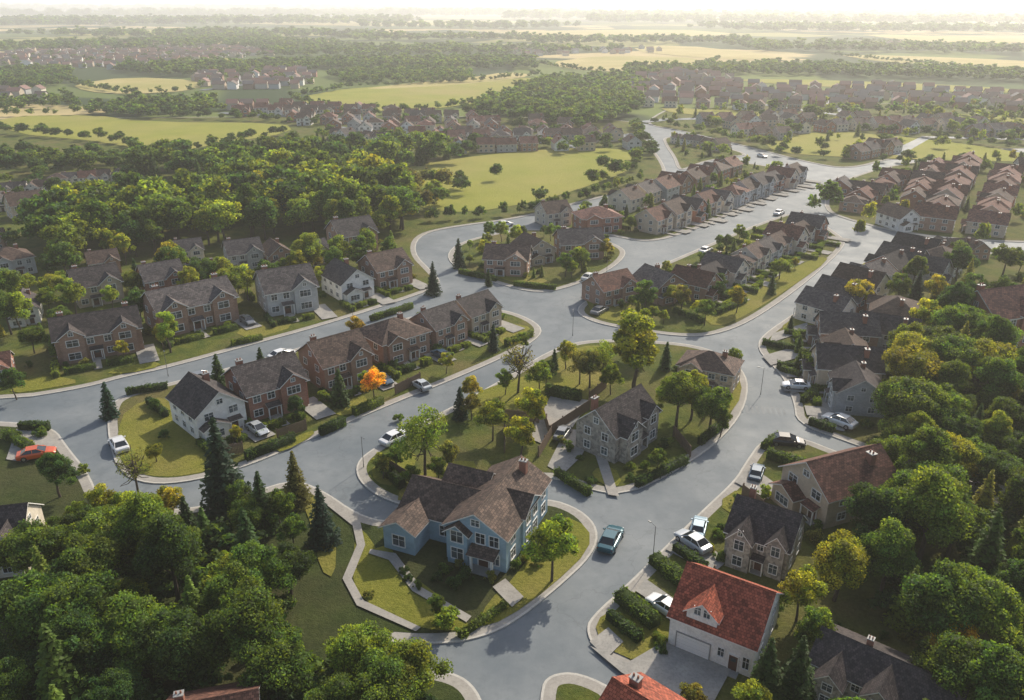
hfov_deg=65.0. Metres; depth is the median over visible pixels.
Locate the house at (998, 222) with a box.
[960,209,1011,237]
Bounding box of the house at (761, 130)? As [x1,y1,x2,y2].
[749,125,773,138]
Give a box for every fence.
[225,441,243,453]
[276,418,306,437]
[389,461,408,481]
[394,371,420,393]
[504,409,538,422]
[538,425,551,456]
[540,397,548,430]
[548,399,589,433]
[589,382,606,399]
[673,425,691,457]
[741,483,764,501]
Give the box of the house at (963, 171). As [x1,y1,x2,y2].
[941,164,975,189]
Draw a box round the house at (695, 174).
[676,166,706,189]
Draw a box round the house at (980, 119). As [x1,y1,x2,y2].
[970,115,989,123]
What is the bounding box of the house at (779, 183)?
[764,170,786,192]
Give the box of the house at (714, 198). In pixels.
[692,189,723,215]
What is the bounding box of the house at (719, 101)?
[714,97,727,108]
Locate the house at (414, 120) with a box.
[404,115,419,125]
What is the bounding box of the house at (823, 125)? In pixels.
[813,118,836,132]
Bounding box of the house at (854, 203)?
[838,193,869,213]
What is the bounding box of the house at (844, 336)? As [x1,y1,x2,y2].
[820,327,867,345]
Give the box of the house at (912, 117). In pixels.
[902,115,918,120]
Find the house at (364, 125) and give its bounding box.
[358,120,372,131]
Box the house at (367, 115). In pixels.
[362,110,375,120]
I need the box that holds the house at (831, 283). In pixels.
[814,274,876,312]
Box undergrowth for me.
[0,373,1023,699]
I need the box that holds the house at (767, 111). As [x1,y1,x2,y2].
[761,109,779,120]
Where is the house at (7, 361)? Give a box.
[0,350,16,381]
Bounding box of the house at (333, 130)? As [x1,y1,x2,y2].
[328,127,340,136]
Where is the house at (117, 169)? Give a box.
[110,167,120,183]
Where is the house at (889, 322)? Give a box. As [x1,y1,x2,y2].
[862,310,921,351]
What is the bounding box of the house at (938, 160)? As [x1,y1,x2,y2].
[929,157,951,162]
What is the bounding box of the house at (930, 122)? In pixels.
[918,117,938,131]
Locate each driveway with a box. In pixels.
[6,429,54,461]
[136,343,158,363]
[234,314,261,329]
[240,425,274,441]
[305,397,335,419]
[314,304,337,318]
[368,293,396,304]
[378,381,396,389]
[410,278,426,289]
[423,350,455,361]
[463,336,487,346]
[498,320,523,332]
[544,396,587,426]
[548,429,583,470]
[590,627,622,657]
[591,641,730,699]
[636,579,672,598]
[666,539,725,568]
[671,228,690,232]
[691,221,708,226]
[706,217,728,221]
[720,211,737,215]
[733,206,753,210]
[735,465,772,498]
[747,281,776,285]
[749,200,766,204]
[760,196,776,199]
[763,349,803,364]
[771,322,807,340]
[773,192,789,195]
[781,382,823,393]
[783,188,799,191]
[797,184,814,187]
[804,405,848,415]
[805,401,849,430]
[807,248,831,253]
[828,235,851,241]
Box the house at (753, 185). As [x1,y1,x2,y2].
[735,177,762,200]
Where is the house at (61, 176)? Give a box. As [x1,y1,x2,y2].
[46,173,67,186]
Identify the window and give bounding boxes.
[0,263,8,268]
[1,566,17,573]
[12,320,22,325]
[65,339,79,347]
[68,352,82,360]
[81,299,88,304]
[86,337,94,343]
[90,287,97,292]
[103,334,111,341]
[105,283,116,288]
[107,345,114,352]
[118,331,131,338]
[127,343,134,350]
[171,278,179,284]
[171,310,182,319]
[174,323,184,332]
[187,308,195,315]
[203,304,210,311]
[203,411,213,421]
[206,316,212,322]
[215,397,222,404]
[217,300,229,308]
[219,312,231,321]
[219,427,225,435]
[228,403,238,413]
[251,253,258,258]
[252,261,258,266]
[252,395,261,403]
[253,408,263,417]
[267,391,275,399]
[270,294,277,300]
[271,306,279,312]
[283,292,289,298]
[287,384,300,394]
[299,289,311,296]
[301,301,312,309]
[316,376,320,384]
[328,367,334,374]
[328,380,334,387]
[339,364,345,371]
[346,282,352,288]
[350,294,359,300]
[356,357,367,367]
[362,279,368,285]
[391,533,405,548]
[393,342,402,351]
[393,354,403,362]
[400,267,408,273]
[401,277,408,283]
[410,337,415,344]
[420,334,425,341]
[420,346,425,352]
[439,524,445,536]
[450,529,463,544]
[450,546,463,559]
[457,322,464,330]
[458,332,464,340]
[470,518,479,528]
[475,532,485,545]
[488,535,499,549]
[492,310,498,316]
[492,319,498,325]
[493,555,499,566]
[510,261,519,266]
[510,270,519,274]
[510,533,515,544]
[510,543,515,561]
[526,512,530,526]
[526,525,530,541]
[532,502,537,516]
[532,516,537,532]
[535,259,542,263]
[541,500,545,515]
[583,439,590,448]
[584,425,590,434]
[589,244,598,249]
[589,253,598,257]
[590,220,597,224]
[593,416,598,424]
[600,446,607,455]
[601,432,608,442]
[626,286,633,292]
[630,444,637,456]
[631,430,638,442]
[649,428,655,439]
[650,413,656,424]
[665,297,672,303]
[693,605,701,616]
[702,609,711,619]
[708,373,714,379]
[716,646,724,657]
[720,375,726,381]
[731,554,742,566]
[733,539,744,551]
[741,656,749,670]
[756,544,763,551]
[758,642,763,658]
[767,563,777,575]
[769,619,773,635]
[770,546,780,558]
[772,601,776,616]
[775,490,788,507]
[788,470,798,483]
[788,555,792,569]
[803,468,810,478]
[810,487,821,502]
[818,693,829,699]
[820,681,832,693]
[836,511,845,520]
[839,500,847,506]
[845,406,852,411]
[846,395,854,400]
[850,683,859,693]
[862,337,869,341]
[867,408,874,413]
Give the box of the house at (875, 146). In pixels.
[856,139,882,158]
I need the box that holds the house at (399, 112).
[386,107,401,119]
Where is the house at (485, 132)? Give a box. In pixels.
[471,128,489,140]
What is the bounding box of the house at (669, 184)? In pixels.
[644,173,680,200]
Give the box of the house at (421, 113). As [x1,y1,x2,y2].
[410,109,425,120]
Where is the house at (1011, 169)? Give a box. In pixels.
[991,165,1021,176]
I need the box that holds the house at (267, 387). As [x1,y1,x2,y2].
[221,350,309,419]
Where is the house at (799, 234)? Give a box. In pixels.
[762,220,809,252]
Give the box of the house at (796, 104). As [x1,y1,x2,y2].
[787,99,801,110]
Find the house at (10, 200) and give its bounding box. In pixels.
[2,189,40,220]
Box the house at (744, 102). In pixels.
[732,99,747,109]
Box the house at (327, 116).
[319,111,337,124]
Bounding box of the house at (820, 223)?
[785,210,829,240]
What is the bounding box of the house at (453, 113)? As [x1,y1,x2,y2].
[443,109,458,122]
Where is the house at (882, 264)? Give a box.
[849,257,898,279]
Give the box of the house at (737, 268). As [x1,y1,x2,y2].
[699,251,750,285]
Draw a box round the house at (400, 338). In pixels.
[359,311,432,365]
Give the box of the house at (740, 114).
[736,110,755,117]
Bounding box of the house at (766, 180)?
[745,171,775,196]
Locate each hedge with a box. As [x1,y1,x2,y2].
[0,427,34,448]
[17,420,50,430]
[50,358,60,378]
[62,362,96,374]
[106,355,133,366]
[124,381,167,395]
[145,395,170,417]
[155,337,173,348]
[174,332,204,344]
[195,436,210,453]
[211,323,238,335]
[221,437,233,445]
[229,333,262,345]
[232,432,247,442]
[242,431,296,461]
[244,288,255,300]
[244,416,263,436]
[263,311,276,327]
[263,417,286,429]
[277,316,296,324]
[291,411,306,422]
[302,312,315,319]
[317,387,333,402]
[317,415,346,435]
[338,299,355,311]
[346,388,357,397]
[350,395,383,416]
[353,300,366,308]
[367,298,377,305]
[369,302,413,320]
[374,286,390,296]
[374,458,406,488]
[378,361,401,379]
[387,287,401,294]
[396,362,416,373]
[403,284,413,290]
[419,356,432,366]
[430,346,454,355]
[447,343,461,352]
[456,598,508,639]
[458,268,497,280]
[460,341,471,348]
[467,330,488,342]
[482,331,496,337]
[495,327,505,334]
[503,329,534,345]
[513,280,556,289]
[543,382,582,401]
[553,466,592,496]
[603,609,643,643]
[612,585,661,629]
[622,224,630,229]
[634,454,689,487]
[648,550,683,586]
[671,306,704,322]
[671,542,709,565]
[697,422,723,445]
[706,301,730,310]
[715,297,747,314]
[719,293,731,299]
[732,282,758,293]
[735,239,752,244]
[747,276,762,281]
[750,234,763,238]
[753,228,764,232]
[754,269,778,276]
[755,274,763,279]
[756,280,763,286]
[760,430,777,449]
[761,338,794,349]
[765,446,805,464]
[776,359,800,370]
[778,364,801,377]
[781,254,800,260]
[784,327,805,335]
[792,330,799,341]
[794,251,817,259]
[794,347,810,352]
[800,388,812,402]
[801,383,827,391]
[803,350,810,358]
[807,243,823,249]
[808,416,835,432]
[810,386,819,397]
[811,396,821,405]
[816,239,840,246]
[882,370,893,376]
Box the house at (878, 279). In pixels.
[831,262,890,295]
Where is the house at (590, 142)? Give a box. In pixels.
[576,134,596,150]
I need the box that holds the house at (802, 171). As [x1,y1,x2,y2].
[785,162,808,183]
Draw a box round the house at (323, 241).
[311,237,329,266]
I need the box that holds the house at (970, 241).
[945,237,974,248]
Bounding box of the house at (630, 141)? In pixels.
[622,133,641,149]
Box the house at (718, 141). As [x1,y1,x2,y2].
[711,137,731,151]
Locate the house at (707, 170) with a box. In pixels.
[687,163,718,184]
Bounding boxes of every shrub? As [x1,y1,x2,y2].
[24,360,32,367]
[31,425,46,436]
[46,516,59,524]
[77,357,90,364]
[77,463,90,475]
[141,327,152,333]
[158,429,169,438]
[317,390,329,400]
[318,291,326,297]
[362,590,374,598]
[376,363,385,370]
[388,359,398,368]
[392,413,404,420]
[399,565,409,574]
[402,572,413,581]
[412,579,421,589]
[430,572,443,581]
[431,605,460,631]
[438,562,453,574]
[445,574,462,590]
[454,558,465,569]
[458,565,474,580]
[483,570,496,583]
[510,557,520,568]
[520,552,528,561]
[531,554,544,566]
[556,435,565,443]
[561,439,574,451]
[575,454,583,459]
[584,476,597,484]
[607,251,614,255]
[624,461,635,469]
[625,472,636,480]
[638,460,650,470]
[651,632,667,645]
[655,642,667,654]
[657,437,668,448]
[712,527,725,538]
[712,550,725,562]
[717,523,725,529]
[756,483,771,499]
[777,604,784,617]
[781,655,794,671]
[803,528,823,544]
[810,519,822,530]
[859,419,867,426]
[861,418,875,427]
[879,629,889,640]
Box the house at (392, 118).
[388,116,399,126]
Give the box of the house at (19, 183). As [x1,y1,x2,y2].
[9,181,27,191]
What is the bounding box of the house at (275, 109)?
[267,103,282,116]
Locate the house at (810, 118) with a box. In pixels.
[797,112,817,124]
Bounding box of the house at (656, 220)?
[633,204,674,234]
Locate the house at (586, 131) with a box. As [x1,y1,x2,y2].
[582,127,602,141]
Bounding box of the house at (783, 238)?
[759,230,793,254]
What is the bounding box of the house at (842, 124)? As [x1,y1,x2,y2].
[829,118,849,131]
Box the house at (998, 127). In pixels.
[987,122,1007,137]
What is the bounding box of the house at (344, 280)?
[320,257,374,303]
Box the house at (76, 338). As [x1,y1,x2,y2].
[47,301,144,364]
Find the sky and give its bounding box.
[0,0,1023,7]
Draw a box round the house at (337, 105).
[327,101,342,112]
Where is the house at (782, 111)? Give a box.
[778,108,798,115]
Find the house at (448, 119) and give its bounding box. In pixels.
[444,115,457,127]
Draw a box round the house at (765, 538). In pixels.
[723,484,807,580]
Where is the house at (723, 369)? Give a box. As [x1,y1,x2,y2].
[675,350,744,393]
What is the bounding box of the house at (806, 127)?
[793,119,811,133]
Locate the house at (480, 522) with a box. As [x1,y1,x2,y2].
[378,455,551,577]
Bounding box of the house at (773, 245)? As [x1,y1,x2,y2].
[756,236,784,262]
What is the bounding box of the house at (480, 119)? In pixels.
[468,115,484,127]
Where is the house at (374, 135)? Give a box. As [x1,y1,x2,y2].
[370,131,384,140]
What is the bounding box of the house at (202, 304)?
[140,272,238,335]
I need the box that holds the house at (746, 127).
[730,122,752,135]
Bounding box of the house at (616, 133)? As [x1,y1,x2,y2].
[603,125,624,141]
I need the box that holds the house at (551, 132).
[542,127,562,137]
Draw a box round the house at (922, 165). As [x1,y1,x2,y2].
[918,160,945,169]
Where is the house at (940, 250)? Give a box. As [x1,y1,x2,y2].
[927,241,962,276]
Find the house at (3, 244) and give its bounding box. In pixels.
[0,227,6,248]
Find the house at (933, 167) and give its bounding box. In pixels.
[923,164,946,171]
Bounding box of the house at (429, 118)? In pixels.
[425,116,435,128]
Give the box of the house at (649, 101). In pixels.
[643,96,654,106]
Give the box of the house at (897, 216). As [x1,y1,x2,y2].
[875,202,921,231]
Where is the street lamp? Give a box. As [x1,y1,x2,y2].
[648,520,655,553]
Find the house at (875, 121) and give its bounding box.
[869,115,887,129]
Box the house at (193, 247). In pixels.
[172,237,204,264]
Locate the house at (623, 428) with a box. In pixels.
[573,383,662,463]
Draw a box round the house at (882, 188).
[850,179,888,204]
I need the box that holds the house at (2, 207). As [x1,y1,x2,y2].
[0,191,5,211]
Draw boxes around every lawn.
[0,117,661,394]
[0,426,580,699]
[10,376,75,392]
[109,362,159,373]
[118,313,533,476]
[118,398,210,475]
[237,320,290,336]
[277,431,313,451]
[304,497,335,575]
[334,396,366,415]
[353,530,436,627]
[367,342,731,495]
[372,451,415,485]
[376,546,467,630]
[398,460,476,499]
[454,230,619,288]
[472,346,610,425]
[480,268,550,283]
[483,517,589,625]
[499,324,529,343]
[556,684,599,699]
[566,164,766,238]
[584,215,839,332]
[586,300,635,320]
[592,467,620,485]
[596,611,654,658]
[615,444,1023,699]
[634,607,669,641]
[651,103,1023,166]
[666,137,741,167]
[706,257,826,324]
[710,221,785,252]
[722,491,741,511]
[727,381,741,411]
[766,254,1023,484]
[783,318,814,329]
[829,160,1023,240]
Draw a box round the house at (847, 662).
[807,624,968,699]
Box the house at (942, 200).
[920,195,954,205]
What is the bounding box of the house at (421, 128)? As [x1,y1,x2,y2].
[408,125,425,132]
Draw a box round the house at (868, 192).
[845,185,879,205]
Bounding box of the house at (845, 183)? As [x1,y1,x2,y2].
[831,175,853,197]
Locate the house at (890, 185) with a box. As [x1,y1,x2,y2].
[871,178,893,194]
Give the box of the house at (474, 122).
[466,118,479,127]
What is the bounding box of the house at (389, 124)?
[381,119,398,132]
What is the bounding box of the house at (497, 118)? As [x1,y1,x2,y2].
[484,115,500,127]
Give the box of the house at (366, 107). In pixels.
[362,103,375,114]
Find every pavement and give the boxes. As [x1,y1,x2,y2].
[0,116,664,398]
[0,421,596,699]
[108,310,541,483]
[356,339,747,504]
[448,229,624,291]
[540,672,606,699]
[560,163,773,240]
[577,214,844,336]
[587,440,999,661]
[648,103,1023,167]
[663,137,745,169]
[758,253,1007,491]
[825,160,1023,242]
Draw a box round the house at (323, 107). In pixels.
[319,103,333,114]
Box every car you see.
[15,445,56,461]
[107,435,130,453]
[192,370,213,378]
[239,314,255,325]
[245,420,269,436]
[266,348,295,356]
[378,429,407,446]
[379,371,393,385]
[411,379,431,391]
[430,348,450,357]
[501,220,513,225]
[553,425,571,440]
[581,272,592,279]
[590,305,608,315]
[596,524,623,553]
[645,592,672,620]
[673,528,712,554]
[690,515,708,536]
[698,246,712,252]
[747,463,765,481]
[757,153,767,157]
[768,432,805,447]
[773,209,784,215]
[782,379,810,389]
[821,412,858,429]
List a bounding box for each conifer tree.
[0,324,6,337]
[30,545,50,575]
[32,622,93,699]
[38,322,48,341]
[48,335,56,355]
[48,684,64,699]
[98,382,120,421]
[128,258,139,290]
[136,167,143,175]
[141,164,149,173]
[147,149,163,176]
[178,496,197,529]
[182,574,209,620]
[194,158,200,173]
[197,507,220,560]
[198,417,251,519]
[210,353,225,386]
[232,507,271,590]
[249,471,282,541]
[256,347,263,359]
[282,451,314,512]
[303,485,343,554]
[329,368,349,408]
[389,230,396,244]
[414,143,424,165]
[424,261,442,297]
[443,141,450,159]
[451,386,469,421]
[452,238,465,268]
[484,270,492,286]
[486,324,500,352]
[506,233,510,243]
[531,268,536,278]
[539,265,544,276]
[550,349,559,370]
[580,261,587,272]
[622,205,629,219]
[635,299,640,311]
[648,194,654,207]
[658,342,672,371]
[675,135,679,146]
[680,138,685,150]
[691,184,695,196]
[696,177,702,191]
[706,199,711,218]
[707,144,712,156]
[717,171,723,185]
[729,238,737,252]
[745,637,783,699]
[766,274,776,295]
[777,635,816,699]
[787,315,793,328]
[793,334,803,352]
[795,347,803,363]
[825,131,829,140]
[854,122,860,135]
[880,565,922,637]
[906,270,923,300]
[912,159,917,171]
[929,274,941,299]
[935,125,942,138]
[957,507,1006,575]
[958,320,969,337]
[960,259,974,283]
[963,196,969,210]
[971,469,995,510]
[972,403,983,423]
[980,152,986,168]
[1000,516,1023,560]
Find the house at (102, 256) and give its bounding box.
[84,247,121,272]
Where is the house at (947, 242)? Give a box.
[934,235,953,247]
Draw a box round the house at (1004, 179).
[986,174,1016,184]
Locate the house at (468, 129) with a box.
[456,125,473,138]
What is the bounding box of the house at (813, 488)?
[768,443,898,528]
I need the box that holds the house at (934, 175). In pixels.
[910,169,945,179]
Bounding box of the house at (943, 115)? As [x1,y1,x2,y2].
[934,112,953,118]
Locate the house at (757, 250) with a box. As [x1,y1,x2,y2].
[731,240,771,268]
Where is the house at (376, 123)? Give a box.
[368,117,383,129]
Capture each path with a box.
[93,357,101,368]
[193,328,209,337]
[271,414,289,425]
[287,313,298,321]
[324,496,419,630]
[345,385,361,395]
[369,549,470,621]
[493,579,523,605]
[595,455,618,495]
[787,374,802,377]
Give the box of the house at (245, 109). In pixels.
[234,104,250,116]
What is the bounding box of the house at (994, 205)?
[972,199,1009,212]
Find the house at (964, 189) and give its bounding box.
[932,181,969,206]
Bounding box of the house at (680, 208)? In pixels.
[660,197,693,228]
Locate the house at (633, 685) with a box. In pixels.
[599,671,686,699]
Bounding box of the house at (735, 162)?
[713,155,743,176]
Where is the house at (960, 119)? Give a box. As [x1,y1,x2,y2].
[953,116,965,130]
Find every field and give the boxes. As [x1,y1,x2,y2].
[0,115,290,148]
[70,29,154,35]
[76,78,199,93]
[246,20,516,25]
[306,78,530,110]
[373,73,526,88]
[406,148,633,211]
[502,30,729,36]
[554,56,697,71]
[635,45,775,59]
[661,108,818,116]
[717,20,1016,22]
[743,79,1008,92]
[766,132,1019,160]
[843,55,1023,67]
[868,34,1023,43]
[959,114,1023,121]
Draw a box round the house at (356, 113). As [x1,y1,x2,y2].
[344,109,360,119]
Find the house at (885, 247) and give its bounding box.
[875,241,929,255]
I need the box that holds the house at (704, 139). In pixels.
[700,137,713,147]
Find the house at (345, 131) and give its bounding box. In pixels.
[336,127,355,136]
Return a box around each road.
[0,124,1023,699]
[222,112,575,147]
[641,118,695,122]
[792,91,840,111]
[893,136,1023,154]
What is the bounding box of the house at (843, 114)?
[835,110,857,117]
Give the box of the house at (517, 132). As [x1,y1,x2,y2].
[512,126,530,142]
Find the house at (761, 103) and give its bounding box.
[754,99,765,109]
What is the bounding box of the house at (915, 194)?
[900,186,927,209]
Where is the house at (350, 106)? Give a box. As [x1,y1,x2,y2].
[343,103,357,109]
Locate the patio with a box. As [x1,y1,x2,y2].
[532,416,558,442]
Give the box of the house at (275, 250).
[262,237,289,264]
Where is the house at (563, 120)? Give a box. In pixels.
[557,116,573,127]
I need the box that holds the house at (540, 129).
[537,124,548,137]
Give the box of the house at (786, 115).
[779,112,799,124]
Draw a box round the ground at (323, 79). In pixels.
[0,10,1023,123]
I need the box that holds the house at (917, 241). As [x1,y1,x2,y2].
[891,231,941,249]
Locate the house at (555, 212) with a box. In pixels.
[533,199,572,225]
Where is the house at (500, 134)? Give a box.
[490,129,510,137]
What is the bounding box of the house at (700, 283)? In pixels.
[671,263,722,300]
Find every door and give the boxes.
[29,318,35,323]
[92,298,100,304]
[93,349,102,357]
[194,320,202,328]
[230,420,239,428]
[268,406,278,415]
[284,305,291,313]
[363,291,368,297]
[409,351,415,358]
[477,559,489,567]
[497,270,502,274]
[675,631,710,660]
[726,653,738,671]
[753,562,761,570]
[806,509,817,519]
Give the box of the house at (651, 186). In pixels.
[626,179,662,205]
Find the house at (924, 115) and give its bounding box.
[916,113,937,120]
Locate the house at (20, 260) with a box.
[0,243,37,275]
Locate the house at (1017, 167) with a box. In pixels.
[989,162,1023,179]
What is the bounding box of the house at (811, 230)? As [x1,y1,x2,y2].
[791,220,816,243]
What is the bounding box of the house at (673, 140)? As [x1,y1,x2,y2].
[670,133,682,144]
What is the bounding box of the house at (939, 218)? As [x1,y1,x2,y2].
[914,202,959,232]
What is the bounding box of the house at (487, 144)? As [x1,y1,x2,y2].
[476,137,495,152]
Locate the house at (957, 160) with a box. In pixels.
[951,158,979,165]
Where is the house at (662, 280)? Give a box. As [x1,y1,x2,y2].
[632,263,686,305]
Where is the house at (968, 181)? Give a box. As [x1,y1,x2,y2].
[944,176,971,183]
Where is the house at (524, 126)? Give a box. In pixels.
[517,125,533,135]
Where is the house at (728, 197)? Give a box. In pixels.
[701,186,735,211]
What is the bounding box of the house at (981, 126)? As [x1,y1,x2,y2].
[964,122,990,137]
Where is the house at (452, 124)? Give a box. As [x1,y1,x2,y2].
[446,119,459,129]
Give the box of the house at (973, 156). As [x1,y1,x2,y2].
[952,151,982,173]
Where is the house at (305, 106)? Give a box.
[301,104,319,114]
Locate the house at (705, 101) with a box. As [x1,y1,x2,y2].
[695,97,710,107]
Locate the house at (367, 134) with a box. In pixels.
[361,130,373,139]
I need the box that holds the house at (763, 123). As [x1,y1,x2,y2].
[750,121,767,126]
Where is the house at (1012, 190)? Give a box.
[976,182,1019,206]
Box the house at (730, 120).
[722,115,744,128]
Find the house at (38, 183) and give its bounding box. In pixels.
[33,179,49,191]
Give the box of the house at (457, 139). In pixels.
[452,136,466,153]
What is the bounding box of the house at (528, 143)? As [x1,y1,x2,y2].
[517,135,538,150]
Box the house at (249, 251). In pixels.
[221,236,264,270]
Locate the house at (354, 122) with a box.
[347,116,361,129]
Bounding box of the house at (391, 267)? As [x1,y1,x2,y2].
[356,247,413,288]
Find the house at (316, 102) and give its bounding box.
[310,101,324,109]
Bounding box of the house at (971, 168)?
[945,163,978,186]
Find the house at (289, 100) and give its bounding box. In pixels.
[279,98,293,104]
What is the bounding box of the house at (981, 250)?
[965,235,990,259]
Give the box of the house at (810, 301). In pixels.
[793,285,858,323]
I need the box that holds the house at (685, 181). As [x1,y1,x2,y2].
[657,171,692,194]
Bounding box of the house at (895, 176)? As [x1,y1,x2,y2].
[875,170,905,190]
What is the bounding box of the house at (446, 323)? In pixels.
[409,300,469,346]
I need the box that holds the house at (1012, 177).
[987,172,1021,184]
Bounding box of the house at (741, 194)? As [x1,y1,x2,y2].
[721,182,751,206]
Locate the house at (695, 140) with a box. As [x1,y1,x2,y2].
[690,135,704,147]
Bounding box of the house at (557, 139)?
[550,135,568,150]
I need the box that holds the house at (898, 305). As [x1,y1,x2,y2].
[866,294,919,318]
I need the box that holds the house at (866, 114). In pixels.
[853,110,871,118]
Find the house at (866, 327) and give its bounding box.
[805,310,881,346]
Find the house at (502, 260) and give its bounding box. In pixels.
[482,240,532,276]
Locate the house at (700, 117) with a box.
[695,112,714,124]
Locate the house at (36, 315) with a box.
[8,287,43,327]
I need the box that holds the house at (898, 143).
[887,137,903,153]
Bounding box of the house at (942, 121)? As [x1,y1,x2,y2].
[937,117,957,131]
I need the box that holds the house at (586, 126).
[580,122,598,130]
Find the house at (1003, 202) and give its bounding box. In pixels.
[976,196,1011,209]
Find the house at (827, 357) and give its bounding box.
[799,343,885,384]
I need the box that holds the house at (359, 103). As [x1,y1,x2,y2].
[355,101,362,112]
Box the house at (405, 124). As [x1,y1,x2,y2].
[399,119,413,133]
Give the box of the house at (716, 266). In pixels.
[697,260,730,286]
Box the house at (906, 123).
[899,118,920,133]
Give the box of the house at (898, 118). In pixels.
[887,115,902,121]
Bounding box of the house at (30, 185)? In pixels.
[23,179,38,190]
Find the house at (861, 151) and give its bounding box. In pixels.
[842,142,871,160]
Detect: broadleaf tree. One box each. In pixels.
[0,267,28,293]
[0,289,17,334]
[0,367,25,399]
[0,517,69,573]
[0,568,106,649]
[0,638,14,660]
[0,645,44,696]
[0,656,44,699]
[1,291,32,329]
[14,568,120,642]
[16,325,44,353]
[23,272,36,288]
[35,273,65,301]
[35,286,58,308]
[35,452,78,497]
[36,253,56,274]
[37,223,86,268]
[39,608,118,691]
[44,530,121,579]
[45,304,71,324]
[47,241,83,271]
[54,270,65,278]
[54,277,85,313]
[55,504,93,537]
[61,210,100,251]
[63,500,88,514]
[68,504,144,576]
[68,506,102,532]
[72,197,115,249]
[80,663,153,699]
[83,482,115,508]
[84,589,181,673]
[98,228,116,248]
[99,284,119,307]
[100,496,119,506]
[106,577,149,599]
[107,490,134,506]
[109,232,136,263]
[110,490,178,574]
[112,213,132,253]
[112,340,129,356]
[114,220,149,256]
[114,445,152,491]
[121,270,142,288]
[122,289,144,320]
[124,605,222,682]
[126,286,144,298]
[132,512,206,602]
[135,192,182,241]
[142,218,164,252]
[144,443,162,461]
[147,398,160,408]
[151,323,165,348]
[152,239,178,261]
[153,246,177,261]
[155,311,178,352]
[155,485,184,514]
[157,198,193,239]
[169,525,202,566]
[170,245,189,264]
[174,265,199,285]
[187,256,211,279]
[189,584,287,668]
[190,208,216,245]
[196,199,243,239]
[197,559,265,616]
[198,552,267,606]
[199,200,231,241]
[201,257,217,278]
[209,265,249,290]
[214,257,232,271]
[224,479,252,509]
[227,498,266,532]
[229,424,242,437]
[229,539,296,593]
[230,623,314,698]
[234,182,259,236]
[237,263,254,300]
[241,195,280,239]
[252,259,278,272]
[265,488,295,530]
[267,541,316,594]
[269,198,283,233]
[275,257,286,266]
[275,512,306,545]
[282,198,320,234]
[284,249,307,265]
[287,395,305,413]
[289,232,328,261]
[298,191,323,231]
[303,671,363,699]
[304,249,323,264]
[314,266,323,289]
[316,181,348,211]
[322,199,337,223]
[322,619,397,678]
[323,246,349,266]
[327,234,354,256]
[334,197,364,218]
[342,182,370,204]
[345,315,365,329]
[346,657,422,699]
[349,234,373,254]
[350,247,366,263]
[352,650,427,698]
[353,227,376,249]
[356,197,372,215]
[357,370,366,384]
[360,366,385,397]
[369,211,389,238]
[371,452,390,478]
[375,195,404,230]
[377,185,425,229]
[380,236,396,250]
[385,446,403,463]
[389,196,415,228]
[389,637,453,695]
[391,403,447,475]
[400,464,420,480]
[426,456,445,477]
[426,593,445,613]
[437,439,459,462]
[438,352,453,373]
[460,391,481,419]
[461,375,483,393]
[465,254,473,265]
[467,240,473,247]
[473,398,508,440]
[476,239,490,250]
[483,221,496,240]
[484,232,492,240]
[494,368,513,394]
[495,221,508,241]
[500,340,534,392]
[503,415,535,454]
[509,224,522,237]
[514,332,528,351]
[514,387,547,431]
[517,225,526,231]
[520,513,579,581]
[524,359,552,389]
[539,225,546,231]
[540,360,556,385]
[544,222,554,240]
[551,225,560,236]
[556,252,572,276]
[556,339,577,368]
[567,260,577,277]
[567,349,596,384]
[569,247,580,263]
[572,247,590,272]
[575,349,605,387]
[591,339,616,371]
[599,238,614,256]
[599,363,624,394]
[612,308,659,388]
[617,299,625,311]
[624,215,636,230]
[627,295,636,306]
[632,279,657,315]
[648,306,660,317]
[648,448,667,466]
[655,370,701,426]
[659,310,669,323]
[662,260,671,270]
[663,285,678,305]
[671,284,691,307]
[679,682,707,699]
[686,369,708,419]
[690,300,701,314]
[691,385,732,427]
[694,299,716,325]
[710,409,732,436]
[712,281,725,300]
[715,234,723,243]
[716,243,723,250]
[718,273,728,285]
[722,234,733,245]
[728,285,747,312]
[728,347,743,358]
[730,678,772,699]
[733,224,745,237]
[737,239,751,249]
[740,230,749,239]
[770,258,792,278]
[777,564,828,621]
[792,257,799,264]
[793,605,837,644]
[801,356,813,369]
[812,529,870,601]
[828,695,865,699]
[842,481,911,555]
[844,278,874,299]
[859,516,923,590]
[865,434,908,471]
[871,375,943,418]
[871,376,902,416]
[876,414,909,440]
[876,470,918,524]
[880,460,974,505]
[881,343,942,381]
[884,330,945,361]
[886,272,912,294]
[886,321,926,347]
[887,464,975,564]
[894,425,962,472]
[898,557,996,638]
[902,256,928,287]
[903,381,971,418]
[904,410,938,461]
[907,630,987,699]
[909,297,942,326]
[912,492,992,557]
[921,325,960,340]
[924,273,949,296]
[925,359,975,392]
[926,333,983,376]
[928,616,979,645]
[929,281,975,308]
[929,561,995,578]
[930,302,977,331]
[930,408,984,441]
[942,246,980,280]
[947,430,984,478]
[950,239,972,253]
[951,309,989,331]
[955,392,976,416]
[955,562,1023,647]
[956,639,1023,699]
[957,272,989,291]
[957,435,999,483]
[968,337,1018,382]
[969,316,1023,347]
[970,305,995,317]
[971,314,1018,345]
[971,448,1023,494]
[973,356,1023,393]
[975,385,1011,410]
[980,409,1013,441]
[982,396,1023,431]
[988,430,1023,463]
[989,274,1017,287]
[990,558,1023,615]
[991,243,1023,275]
[997,466,1023,527]
[997,678,1023,699]
[1002,382,1022,398]
[1007,630,1023,655]
[1010,526,1023,559]
[1013,271,1023,282]
[1013,344,1023,377]
[1013,423,1023,433]
[1017,380,1023,400]
[1018,250,1023,271]
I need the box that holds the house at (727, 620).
[666,561,784,679]
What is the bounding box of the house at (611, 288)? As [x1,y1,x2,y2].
[580,268,636,306]
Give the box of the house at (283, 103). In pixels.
[274,102,288,113]
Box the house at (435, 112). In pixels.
[426,109,441,122]

